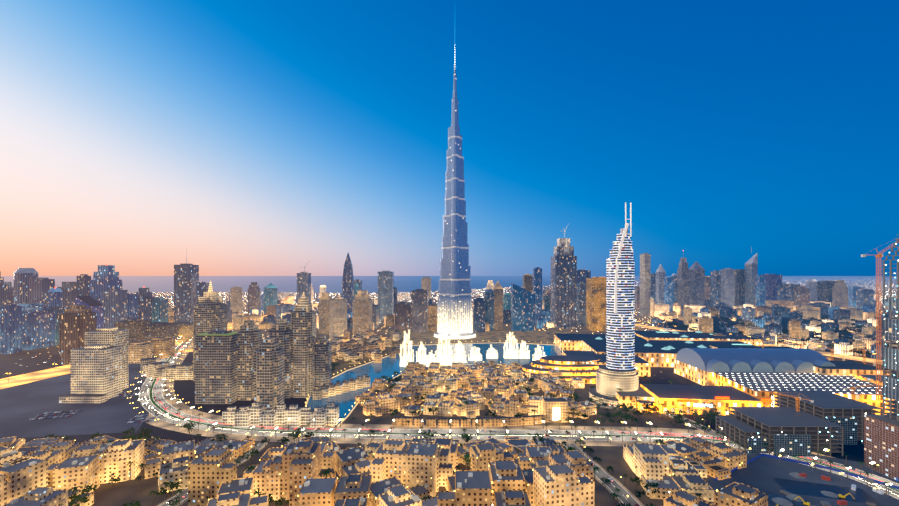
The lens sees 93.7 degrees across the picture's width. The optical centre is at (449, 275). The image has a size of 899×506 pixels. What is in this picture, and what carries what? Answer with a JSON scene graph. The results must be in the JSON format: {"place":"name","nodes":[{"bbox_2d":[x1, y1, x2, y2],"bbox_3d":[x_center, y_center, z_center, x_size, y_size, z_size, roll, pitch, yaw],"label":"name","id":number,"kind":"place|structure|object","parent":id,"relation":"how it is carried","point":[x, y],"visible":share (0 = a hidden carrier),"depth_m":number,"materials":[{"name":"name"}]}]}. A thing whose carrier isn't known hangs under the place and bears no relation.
{"place":"outdoors","nodes":[
{"label":"outdoors","id":0,"kind":"place"},
{"bbox_2d":[305,341,561,426],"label":"lake water","id":1,"kind":"structure","parent":0,"point":[345,401],"depth_m":861.02,"materials":[{"name":"blue liquid"}]},
{"bbox_2d":[400,330,543,365],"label":"fountain jets","id":2,"kind":"object","parent":1,"relation":"on","point":[456,359],"visible":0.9,"depth_m":826.58},
{"bbox_2d":[0,276,896,461],"bbox_3d":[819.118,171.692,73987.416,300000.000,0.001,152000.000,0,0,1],"label":"terrain","id":3,"kind":"structure","parent":0,"point":[26,362],"depth_m":2891.26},
{"bbox_2d":[59,281,369,426],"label":"apartment buildings","id":4,"kind":"structure","parent":3,"relation":"on","point":[277,367],"depth_m":578.90,"materials":[{"name":"beige concrete"}]},
{"bbox_2d":[44,361,716,505],"bbox_3d":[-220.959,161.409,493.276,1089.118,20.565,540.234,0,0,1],"label":"palm trees","id":5,"kind":"object","parent":3,"relation":"on","point":[145,435],"visible":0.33,"depth_m":419.79,"materials":[{"name":"green plant"}]},
{"bbox_2d":[0,361,767,505],"bbox_3d":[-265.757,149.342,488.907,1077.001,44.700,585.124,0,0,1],"label":"low-rise buildings","id":6,"kind":"structure","parent":3,"relation":"on","point":[48,471],"depth_m":336.61,"materials":[{"name":"beige concrete"}]},
{"bbox_2d":[0,238,896,363],"bbox_3d":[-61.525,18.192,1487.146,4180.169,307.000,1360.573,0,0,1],"label":"city skyline","id":7,"kind":"structure","parent":3,"relation":"on","point":[36,312],"depth_m":1312.42,"materials":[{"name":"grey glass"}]},
{"bbox_2d":[304,224,896,411],"bbox_3d":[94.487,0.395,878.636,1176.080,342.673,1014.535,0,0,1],"label":"tower cranes","id":8,"kind":"object","parent":3,"relation":"on","point":[797,398],"visible":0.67,"depth_m":376.55},
{"bbox_2d":[715,390,882,456],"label":"site concrete frames","id":9,"kind":"structure","parent":3,"relation":"on","point":[830,420],"depth_m":428.17,"materials":[{"name":"grey concrete"}]},
{"bbox_2d":[864,234,898,479],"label":"building under construction","id":10,"kind":"structure","parent":3,"relation":"on","point":[881,441],"depth_m":369.12,"materials":[{"name":"grey concrete"}]},
{"bbox_2d":[0,314,898,505],"bbox_3d":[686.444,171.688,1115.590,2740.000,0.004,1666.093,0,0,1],"label":"ground","id":11,"kind":"structure","parent":0,"point":[21,405],"depth_m":485.50,"materials":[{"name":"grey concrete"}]},
{"bbox_2d":[434,52,475,338],"bbox_3d":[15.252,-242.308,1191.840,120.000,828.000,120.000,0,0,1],"label":"skyscraper","id":12,"kind":"structure","parent":11,"relation":"on","point":[454,313],"depth_m":1189.64,"materials":[{"name":"blue glass"}]},
{"bbox_2d":[134,311,889,505],"bbox_3d":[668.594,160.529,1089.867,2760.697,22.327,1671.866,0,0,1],"label":"street lights","id":13,"kind":"object","parent":11,"relation":"on","point":[653,409],"visible":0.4,"depth_m":497.18,"materials":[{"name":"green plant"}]},
{"bbox_2d":[589,203,638,405],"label":"hotel tower","id":14,"kind":"structure","parent":11,"relation":"on","point":[616,370],"depth_m":582.10,"materials":[{"name":"white glass"}]},
{"bbox_2d":[518,330,893,415],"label":"shopping mall","id":15,"kind":"structure","parent":11,"relation":"on","point":[730,369],"depth_m":644.55,"materials":[{"name":"concrete"}]},
{"bbox_2d":[0,303,898,505],"bbox_3d":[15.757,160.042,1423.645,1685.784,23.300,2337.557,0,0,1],"label":"boulevard roads","id":16,"kind":"structure","parent":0,"point":[353,436],"depth_m":463.70,"materials":[{"name":"grey asphalt"}]},
{"bbox_2d":[29,344,898,505],"bbox_3d":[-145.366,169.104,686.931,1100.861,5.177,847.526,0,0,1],"label":"cars","id":17,"kind":"object","parent":16,"relation":"on","point":[843,495],"visible":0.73,"depth_m":341.19,"materials":[{"name":"paint"}]},
{"bbox_2d":[0,0,898,275],"label":"sky","id":18,"kind":"structure","parent":0,"point":[246,137],"materials":[{"name":"blue"}]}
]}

